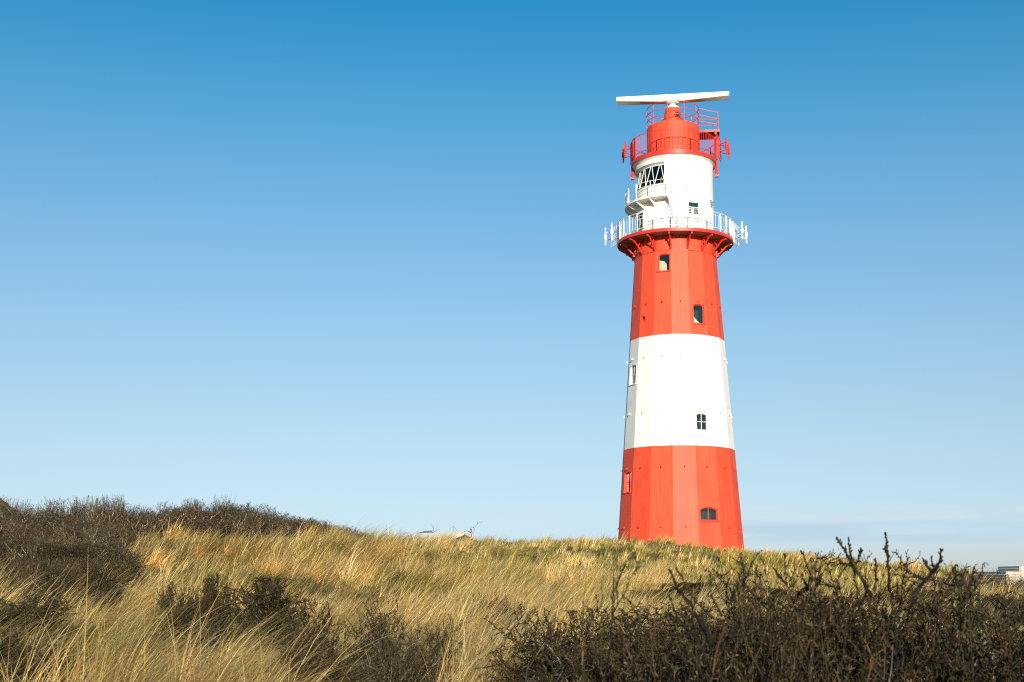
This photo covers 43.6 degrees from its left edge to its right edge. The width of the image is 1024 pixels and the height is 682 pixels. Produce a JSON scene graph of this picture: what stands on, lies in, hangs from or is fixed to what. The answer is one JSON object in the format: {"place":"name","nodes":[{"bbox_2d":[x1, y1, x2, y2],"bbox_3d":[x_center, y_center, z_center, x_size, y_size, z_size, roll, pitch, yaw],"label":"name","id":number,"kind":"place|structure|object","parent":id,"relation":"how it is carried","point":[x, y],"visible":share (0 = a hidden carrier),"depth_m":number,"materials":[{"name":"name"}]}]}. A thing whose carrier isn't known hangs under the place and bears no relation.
{"place":"outdoors","nodes":[
{"label":"outdoors","id":0,"kind":"place"},
{"bbox_2d":[0,514,1023,681],"bbox_3d":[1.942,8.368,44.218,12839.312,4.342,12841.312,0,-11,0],"label":"ground","id":1,"kind":"structure","parent":0,"point":[579,550],"depth_m":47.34,"materials":[{"name":"brown plant"}]},
{"bbox_2d":[0,498,34,523],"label":"shrub","id":2,"kind":"object","parent":1,"relation":"on","point":[14,511],"visible":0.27,"depth_m":41.00,"materials":[{"name":"brown plant"}]},
{"bbox_2d":[0,628,40,681],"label":"shrub","id":3,"kind":"object","parent":1,"relation":"on","point":[16,651],"visible":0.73,"depth_m":7.73,"materials":[{"name":"brown plant"}]},
{"bbox_2d":[0,535,45,556],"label":"shrub","id":4,"kind":"object","parent":1,"relation":"on","point":[25,541],"visible":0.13,"depth_m":30.82,"materials":[{"name":"brown plant"}]},
{"bbox_2d":[0,539,47,560],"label":"shrub","id":5,"kind":"object","parent":1,"relation":"on","point":[31,549],"visible":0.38,"depth_m":29.84,"materials":[{"name":"brown plant"}]},
{"bbox_2d":[0,551,51,569],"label":"shrub","id":6,"kind":"object","parent":1,"relation":"on","point":[6,556],"visible":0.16,"depth_m":26.47,"materials":[{"name":"brown plant"}]},
{"bbox_2d":[1,517,51,537],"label":"shrub","id":7,"kind":"object","parent":1,"relation":"on","point":[7,522],"visible":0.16,"depth_m":37.61,"materials":[{"name":"brown plant"}]},
{"bbox_2d":[2,520,52,544],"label":"shrub","id":8,"kind":"object","parent":1,"relation":"on","point":[21,532],"visible":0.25,"depth_m":35.42,"materials":[{"name":"brown plant"}]},
{"bbox_2d":[0,525,58,544],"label":"shrub","id":9,"kind":"object","parent":1,"relation":"on","point":[36,535],"visible":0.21,"depth_m":35.17,"materials":[{"name":"brown plant"}]},
{"bbox_2d":[1,558,59,583],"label":"shrub","id":10,"kind":"object","parent":1,"relation":"on","point":[23,566],"visible":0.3,"depth_m":24.91,"materials":[{"name":"brown plant"}]},
{"bbox_2d":[0,567,61,586],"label":"shrub","id":11,"kind":"object","parent":1,"relation":"on","point":[32,571],"visible":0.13,"depth_m":24.20,"materials":[{"name":"brown plant"}]},
{"bbox_2d":[0,569,65,590],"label":"shrub","id":12,"kind":"object","parent":1,"relation":"on","point":[6,577],"visible":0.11,"depth_m":24.19,"materials":[{"name":"brown plant"}]},
{"bbox_2d":[8,511,64,530],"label":"shrub","id":13,"kind":"object","parent":1,"relation":"on","point":[23,520],"visible":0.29,"depth_m":38.41,"materials":[{"name":"brown plant"}]},
{"bbox_2d":[8,560,76,596],"bbox_3d":[-8.993,4.628,24.570,1.318,0.827,1.510,8,-13,-35],"label":"shrub","id":14,"kind":"object","parent":1,"relation":"on","point":[35,569],"visible":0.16,"depth_m":24.58,"materials":[{"name":"brown plant"}]},
{"bbox_2d":[17,552,70,567],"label":"shrub","id":15,"kind":"object","parent":1,"relation":"on","point":[47,559],"visible":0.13,"depth_m":27.46,"materials":[{"name":"brown plant"}]},
{"bbox_2d":[0,594,89,643],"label":"shrub","id":16,"kind":"object","parent":1,"relation":"on","point":[32,612],"visible":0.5,"depth_m":12.13,"materials":[{"name":"brown plant"}]},
{"bbox_2d":[19,500,73,526],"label":"shrub","id":17,"kind":"object","parent":1,"relation":"on","point":[32,509],"visible":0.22,"depth_m":39.46,"materials":[{"name":"brown plant"}]},
{"bbox_2d":[30,523,64,548],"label":"shrub","id":18,"kind":"object","parent":1,"relation":"on","point":[53,534],"visible":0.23,"depth_m":36.02,"materials":[{"name":"brown plant"}]},
{"bbox_2d":[32,506,65,527],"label":"shrub","id":19,"kind":"object","parent":1,"relation":"on","point":[50,515],"visible":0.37,"depth_m":38.96,"materials":[{"name":"brown plant"}]},
{"bbox_2d":[22,534,78,552],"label":"shrub","id":20,"kind":"object","parent":1,"relation":"on","point":[68,542],"visible":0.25,"depth_m":30.99,"materials":[{"name":"brown plant"}]},
{"bbox_2d":[19,641,86,681],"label":"grass","id":21,"kind":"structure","parent":1,"relation":"on","point":[45,662],"depth_m":7.15,"materials":[{"name":"plant"}]},
{"bbox_2d":[22,564,90,581],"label":"shrub","id":22,"kind":"object","parent":1,"relation":"on","point":[64,571],"visible":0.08,"depth_m":24.77,"materials":[{"name":"brown plant"}]},
{"bbox_2d":[25,542,97,564],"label":"shrub","id":23,"kind":"object","parent":1,"relation":"on","point":[59,550],"visible":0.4,"depth_m":29.12,"materials":[{"name":"brown plant"}]},
{"bbox_2d":[34,533,90,547],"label":"shrub","id":24,"kind":"object","parent":1,"relation":"on","point":[73,540],"visible":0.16,"depth_m":32.47,"materials":[{"name":"brown plant"}]},
{"bbox_2d":[44,497,85,519],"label":"shrub","id":25,"kind":"object","parent":1,"relation":"on","point":[74,510],"visible":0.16,"depth_m":40.25,"materials":[{"name":"brown plant"}]},
{"bbox_2d":[41,515,106,536],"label":"shrub","id":26,"kind":"object","parent":1,"relation":"on","point":[52,523],"visible":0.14,"depth_m":38.16,"materials":[{"name":"brown plant"}]},
{"bbox_2d":[0,562,147,617],"bbox_3d":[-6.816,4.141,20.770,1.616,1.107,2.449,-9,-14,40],"label":"grass","id":27,"kind":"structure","parent":1,"relation":"on","point":[96,576],"depth_m":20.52,"materials":[{"name":"brown plant"}]},
{"bbox_2d":[33,557,121,572],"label":"shrub","id":28,"kind":"object","parent":1,"relation":"on","point":[93,561],"visible":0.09,"depth_m":25.55,"materials":[{"name":"brown plant"}]},
{"bbox_2d":[48,519,106,541],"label":"shrub","id":29,"kind":"object","parent":1,"relation":"on","point":[60,526],"visible":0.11,"depth_m":35.38,"materials":[{"name":"brown plant"}]},
{"bbox_2d":[67,495,102,518],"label":"shrub","id":30,"kind":"object","parent":1,"relation":"on","point":[87,500],"visible":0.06,"depth_m":42.48,"materials":[{"name":"brown plant"}]},
{"bbox_2d":[55,552,116,567],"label":"shrub","id":31,"kind":"object","parent":1,"relation":"on","point":[88,557],"visible":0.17,"depth_m":28.96,"materials":[{"name":"brown plant"}]},
{"bbox_2d":[56,515,121,546],"bbox_3d":[-11.411,5.339,34.660,1.726,1.267,1.754,5,-12,-24],"label":"shrub","id":32,"kind":"object","parent":1,"relation":"on","point":[85,525],"visible":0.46,"depth_m":34.52,"materials":[{"name":"brown plant"}]},
{"bbox_2d":[56,520,136,549],"bbox_3d":[-11.277,5.321,34.329,2.166,1.026,1.890,-5,-12,29],"label":"shrub","id":33,"kind":"object","parent":1,"relation":"on","point":[70,534],"visible":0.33,"depth_m":34.11,"materials":[{"name":"brown plant"}]},
{"bbox_2d":[59,544,137,563],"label":"shrub","id":34,"kind":"object","parent":1,"relation":"on","point":[117,552],"visible":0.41,"depth_m":29.91,"materials":[{"name":"brown plant"}]},
{"bbox_2d":[85,495,111,519],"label":"shrub","id":35,"kind":"object","parent":1,"relation":"on","point":[99,507],"visible":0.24,"depth_m":40.36,"materials":[{"name":"brown plant"}]},
{"bbox_2d":[69,503,130,520],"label":"shrub","id":36,"kind":"object","parent":1,"relation":"on","point":[84,513],"visible":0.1,"depth_m":41.16,"materials":[{"name":"brown plant"}]},
{"bbox_2d":[83,497,124,526],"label":"shrub","id":37,"kind":"object","parent":1,"relation":"on","point":[98,511],"visible":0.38,"depth_m":38.90,"materials":[{"name":"brown plant"}]},
{"bbox_2d":[66,558,151,600],"bbox_3d":[-7.444,4.518,23.494,1.780,1.111,1.259,10,-14,-41],"label":"shrub","id":38,"kind":"object","parent":1,"relation":"on","point":[132,571],"visible":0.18,"depth_m":23.55,"materials":[{"name":"brown plant"}]},
{"bbox_2d":[85,523,138,548],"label":"shrub","id":39,"kind":"object","parent":1,"relation":"on","point":[96,539],"visible":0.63,"depth_m":32.65,"materials":[{"name":"brown plant"}]},
{"bbox_2d":[74,548,149,564],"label":"shrub","id":40,"kind":"object","parent":1,"relation":"on","point":[128,555],"visible":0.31,"depth_m":29.92,"materials":[{"name":"brown plant"}]},
{"bbox_2d":[80,528,145,549],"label":"shrub","id":41,"kind":"object","parent":1,"relation":"on","point":[127,538],"visible":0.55,"depth_m":32.55,"materials":[{"name":"brown plant"}]},
{"bbox_2d":[102,494,125,515],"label":"shrub","id":42,"kind":"object","parent":1,"relation":"on","point":[118,501],"visible":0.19,"depth_m":41.76,"materials":[{"name":"brown plant"}]},
{"bbox_2d":[95,541,134,554],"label":"shrub","id":43,"kind":"object","parent":1,"relation":"on","point":[115,546],"visible":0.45,"depth_m":31.98,"materials":[{"name":"brown plant"}]},
{"bbox_2d":[108,502,145,521],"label":"shrub","id":44,"kind":"object","parent":1,"relation":"on","point":[119,510],"visible":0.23,"depth_m":39.83,"materials":[{"name":"brown plant"}]},
{"bbox_2d":[104,521,157,540],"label":"shrub","id":45,"kind":"object","parent":1,"relation":"on","point":[134,528],"visible":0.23,"depth_m":36.85,"materials":[{"name":"brown plant"}]},
{"bbox_2d":[99,509,175,527],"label":"shrub","id":46,"kind":"object","parent":1,"relation":"on","point":[128,515],"visible":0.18,"depth_m":39.16,"materials":[{"name":"brown plant"}]},
{"bbox_2d":[123,505,154,520],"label":"shrub","id":47,"kind":"object","parent":1,"relation":"on","point":[144,513],"visible":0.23,"depth_m":39.92,"materials":[{"name":"brown plant"}]},
{"bbox_2d":[111,513,172,539],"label":"shrub","id":48,"kind":"object","parent":1,"relation":"on","point":[158,521],"visible":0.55,"depth_m":37.57,"materials":[{"name":"brown plant"}]},
{"bbox_2d":[137,600,231,656],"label":"grass","id":49,"kind":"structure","parent":1,"relation":"on","point":[206,608],"depth_m":13.73,"materials":[{"name":"brown plant"}]},
{"bbox_2d":[149,506,221,533],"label":"shrub","id":50,"kind":"object","parent":1,"relation":"on","point":[183,514],"visible":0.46,"depth_m":39.02,"materials":[{"name":"brown plant"}]},
{"bbox_2d":[181,499,206,522],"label":"shrub","id":51,"kind":"object","parent":1,"relation":"on","point":[196,502],"visible":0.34,"depth_m":40.17,"materials":[{"name":"brown plant"}]},
{"bbox_2d":[151,571,243,632],"bbox_3d":[-4.014,3.393,16.166,1.093,0.963,1.091,7,-12,-31],"label":"shrub","id":52,"kind":"object","parent":1,"relation":"on","point":[209,588],"visible":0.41,"depth_m":16.02,"materials":[{"name":"brown plant"}]},
{"bbox_2d":[166,517,236,541],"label":"shrub","id":53,"kind":"object","parent":1,"relation":"on","point":[216,525],"visible":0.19,"depth_m":38.60,"materials":[{"name":"brown plant"}]},
{"bbox_2d":[180,518,232,539],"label":"shrub","id":54,"kind":"object","parent":1,"relation":"on","point":[186,526],"visible":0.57,"depth_m":38.25,"materials":[{"name":"brown plant"}]},
{"bbox_2d":[192,499,226,516],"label":"shrub","id":55,"kind":"object","parent":1,"relation":"on","point":[211,508],"visible":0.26,"depth_m":40.75,"materials":[{"name":"brown plant"}]},
{"bbox_2d":[190,516,239,538],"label":"shrub","id":56,"kind":"object","parent":1,"relation":"on","point":[219,528],"visible":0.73,"depth_m":37.90,"materials":[{"name":"brown plant"}]},
{"bbox_2d":[210,503,247,538],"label":"shrub","id":57,"kind":"object","parent":1,"relation":"on","point":[224,512],"visible":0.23,"depth_m":39.81,"materials":[{"name":"brown plant"}]},
{"bbox_2d":[152,576,320,665],"bbox_3d":[-2.736,3.000,13.582,1.866,1.014,1.642,-4,-12,24],"label":"shrub","id":58,"kind":"object","parent":1,"relation":"on","point":[260,611],"visible":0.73,"depth_m":13.45,"materials":[{"name":"brown plant"}]},
{"bbox_2d":[223,507,266,542],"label":"shrub","id":59,"kind":"object","parent":1,"relation":"on","point":[238,516],"visible":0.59,"depth_m":38.26,"materials":[{"name":"brown plant"}]},
{"bbox_2d":[210,500,288,521],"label":"shrub","id":60,"kind":"object","parent":1,"relation":"on","point":[274,517],"visible":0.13,"depth_m":41.54,"materials":[{"name":"brown plant"}]},
{"bbox_2d":[229,510,277,542],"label":"shrub","id":61,"kind":"object","parent":1,"relation":"on","point":[255,520],"visible":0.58,"depth_m":38.06,"materials":[{"name":"brown plant"}]},
{"bbox_2d":[226,516,311,543],"bbox_3d":[-7.388,5.684,38.218,2.080,0.916,2.383,-9,-14,40],"label":"shrub","id":62,"kind":"object","parent":1,"relation":"on","point":[268,527],"visible":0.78,"depth_m":37.90,"materials":[{"name":"brown plant"}]},
{"bbox_2d":[273,516,323,539],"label":"shrub","id":63,"kind":"object","parent":1,"relation":"on","point":[298,523],"visible":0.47,"depth_m":39.45,"materials":[{"name":"brown plant"}]},
{"bbox_2d":[266,628,382,681],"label":"shrub","id":64,"kind":"object","parent":1,"relation":"on","point":[301,670],"visible":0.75,"depth_m":6.99,"materials":[{"name":"brown plant"}]},
{"bbox_2d":[274,596,434,681],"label":"shrub","id":65,"kind":"object","parent":1,"relation":"on","point":[315,627],"visible":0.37,"depth_m":8.81,"materials":[{"name":"brown plant"}]},
{"bbox_2d":[331,640,443,681],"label":"shrub","id":66,"kind":"object","parent":1,"relation":"on","point":[391,673],"visible":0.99,"depth_m":6.44,"materials":[{"name":"brown plant"}]},
{"bbox_2d":[349,611,462,681],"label":"shrub","id":67,"kind":"object","parent":1,"relation":"on","point":[431,658],"visible":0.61,"depth_m":8.12,"materials":[{"name":"brown plant"}]},
{"bbox_2d":[417,531,477,541],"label":"hut","id":68,"kind":"object","parent":1,"relation":"on","point":[462,535],"visible":0.21,"depth_m":83.69,"materials":[{"name":"white"}]},
{"bbox_2d":[456,591,511,622],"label":"shrub","id":69,"kind":"object","parent":1,"relation":"on","point":[486,603],"visible":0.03,"depth_m":15.25,"materials":[{"name":"plant"}]},
{"bbox_2d":[485,600,533,635],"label":"shrub","id":70,"kind":"object","parent":1,"relation":"on","point":[505,606],"visible":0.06,"depth_m":14.08,"materials":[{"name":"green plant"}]},
{"bbox_2d":[478,605,740,681],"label":"shrub","id":71,"kind":"object","parent":1,"relation":"on","point":[546,664],"visible":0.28,"depth_m":6.70,"materials":[{"name":"brown plant"}]},
{"bbox_2d":[536,635,719,681],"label":"shrub","id":72,"kind":"object","parent":1,"relation":"on","point":[589,666],"visible":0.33,"depth_m":4.96,"materials":[{"name":"brown plant"}]},
{"bbox_2d":[481,606,817,681],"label":"shrub","id":73,"kind":"object","parent":1,"relation":"on","point":[560,659],"visible":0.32,"depth_m":6.48,"materials":[{"name":"brown plant"}]},
{"bbox_2d":[604,91,747,552],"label":"lighthouse","id":74,"kind":"object","parent":1,"relation":"on","point":[679,471],"visible":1,"depth_m":69.11,"materials":[{"name":"red paint"}]},
{"bbox_2d":[623,471,631,493],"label":"window","id":75,"kind":"structure","parent":74,"relation":"in","point":[628,476],"depth_m":68.86,"materials":[{"name":"red metal"}]},
{"bbox_2d":[628,364,636,385],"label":"window","id":76,"kind":"structure","parent":74,"relation":"in","point":[633,370],"depth_m":70.19,"materials":[{"name":"white metal"}]},
{"bbox_2d":[638,211,644,230],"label":"window","id":77,"kind":"structure","parent":74,"relation":"in","point":[641,219],"depth_m":71.43,"materials":[{"name":"white metal"}]},
{"bbox_2d":[635,164,664,193],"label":"control room window","id":78,"kind":"structure","parent":74,"relation":"in","point":[654,173],"depth_m":72.76,"materials":[{"name":"white metal"}]},
{"bbox_2d":[656,252,670,272],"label":"window","id":79,"kind":"structure","parent":74,"relation":"in","point":[664,260],"depth_m":70.03,"materials":[{"name":"red metal"}]},
{"bbox_2d":[688,201,698,214],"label":"window","id":80,"kind":"structure","parent":74,"relation":"in","point":[694,205],"depth_m":70.46,"materials":[{"name":"white metal"}]},
{"bbox_2d":[692,303,706,324],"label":"window","id":81,"kind":"structure","parent":74,"relation":"in","point":[698,311],"depth_m":69.49,"materials":[{"name":"red metal"}]},
{"bbox_2d":[695,412,709,431],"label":"window","id":82,"kind":"structure","parent":74,"relation":"in","point":[701,418],"depth_m":67.98,"materials":[{"name":"white metal"}]},
{"bbox_2d":[699,506,719,521],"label":"window","id":83,"kind":"structure","parent":74,"relation":"in","point":[706,512],"depth_m":67.12,"materials":[{"name":"black glass"}]},
{"bbox_2d":[628,588,741,599],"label":"shrub","id":84,"kind":"object","parent":1,"relation":"on","point":[664,594],"visible":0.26,"depth_m":30.61,"materials":[{"name":"brown plant"}]},
{"bbox_2d":[647,587,736,596],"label":"shrub","id":85,"kind":"object","parent":1,"relation":"on","point":[722,589],"visible":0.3,"depth_m":30.41,"materials":[{"name":"brown plant"}]},
{"bbox_2d":[654,581,732,589],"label":"shrub","id":86,"kind":"object","parent":1,"relation":"on","point":[691,585],"visible":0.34,"depth_m":32.26,"materials":[{"name":"brown plant"}]},
{"bbox_2d":[473,619,924,681],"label":"shrub","id":87,"kind":"object","parent":1,"relation":"on","point":[595,677],"visible":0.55,"depth_m":4.65,"materials":[{"name":"brown plant"}]},
{"bbox_2d":[520,555,893,681],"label":"shrub","id":88,"kind":"object","parent":1,"relation":"on","point":[713,644],"visible":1,"depth_m":3.20,"materials":[{"name":"brown plant"}]},
{"bbox_2d":[586,611,893,681],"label":"shrub","id":89,"kind":"object","parent":1,"relation":"on","point":[673,676],"visible":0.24,"depth_m":4.16,"materials":[{"name":"brown plant"}]},
{"bbox_2d":[587,601,912,680],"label":"shrub","id":90,"kind":"object","parent":1,"relation":"on","point":[657,618],"visible":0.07,"depth_m":7.62,"materials":[{"name":"brown plant"}]},
{"bbox_2d":[686,595,821,607],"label":"shrub","id":91,"kind":"object","parent":1,"relation":"on","point":[757,600],"visible":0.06,"depth_m":26.07,"materials":[{"name":"brown plant"}]},
{"bbox_2d":[560,604,1008,681],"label":"shrub","id":92,"kind":"object","parent":1,"relation":"on","point":[813,610],"visible":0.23,"depth_m":3.72,"materials":[{"name":"brown plant"}]},
{"bbox_2d":[642,548,974,681],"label":"shrub","id":93,"kind":"object","parent":1,"relation":"on","point":[898,599],"visible":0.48,"depth_m":3.80,"materials":[{"name":"brown plant"}]},
{"bbox_2d":[671,596,1020,681],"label":"shrub","id":94,"kind":"object","parent":1,"relation":"on","point":[827,601],"visible":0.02,"depth_m":7.01,"materials":[{"name":"brown plant"}]},
{"bbox_2d":[685,532,1023,681],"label":"shrub","id":95,"kind":"object","parent":1,"relation":"on","point":[962,581],"visible":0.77,"depth_m":3.53,"materials":[{"name":"brown plant"}]},
{"bbox_2d":[783,608,967,681],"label":"shrub","id":96,"kind":"object","parent":1,"relation":"on","point":[818,645],"visible":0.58,"depth_m":3.49,"materials":[{"name":"brown plant"}]},
{"bbox_2d":[735,595,1021,679],"bbox_3d":[2.489,2.163,7.694,2.692,1.245,2.163,5,-11,-22],"label":"shrub","id":97,"kind":"object","parent":1,"relation":"on","point":[920,606],"visible":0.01,"depth_m":7.16,"materials":[{"name":"brown plant"}]},
{"bbox_2d":[789,588,1023,681],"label":"shrub","id":98,"kind":"object","parent":1,"relation":"on","point":[1016,628],"visible":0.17,"depth_m":4.49,"materials":[{"name":"brown plant"}]},
{"bbox_2d":[801,607,1023,681],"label":"shrub","id":99,"kind":"object","parent":1,"relation":"on","point":[977,650],"visible":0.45,"depth_m":3.61,"materials":[{"name":"brown plant"}]},
{"bbox_2d":[901,593,987,610],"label":"shrub","id":100,"kind":"object","parent":1,"relation":"on","point":[947,597],"visible":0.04,"depth_m":23.82,"materials":[{"name":"brown plant"}]},
{"bbox_2d":[905,589,991,604],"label":"shrub","id":101,"kind":"object","parent":1,"relation":"on","point":[927,593],"visible":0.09,"depth_m":27.50,"materials":[{"name":"brown plant"}]},
{"bbox_2d":[874,595,1023,681],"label":"shrub","id":102,"kind":"object","parent":1,"relation":"on","point":[989,618],"visible":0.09,"depth_m":6.87,"materials":[{"name":"brown plant"}]},
{"bbox_2d":[975,566,1023,584],"bbox_3d":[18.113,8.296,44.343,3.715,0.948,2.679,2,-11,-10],"label":"distant white building","id":103,"kind":"structure","parent":1,"relation":"on","point":[1008,570],"depth_m":43.67,"materials":[{"name":"white"}]},
{"bbox_2d":[0,0,1023,577],"label":"sky","id":104,"kind":"structure","parent":0,"point":[345,261],"materials":[{"name":"blue"}]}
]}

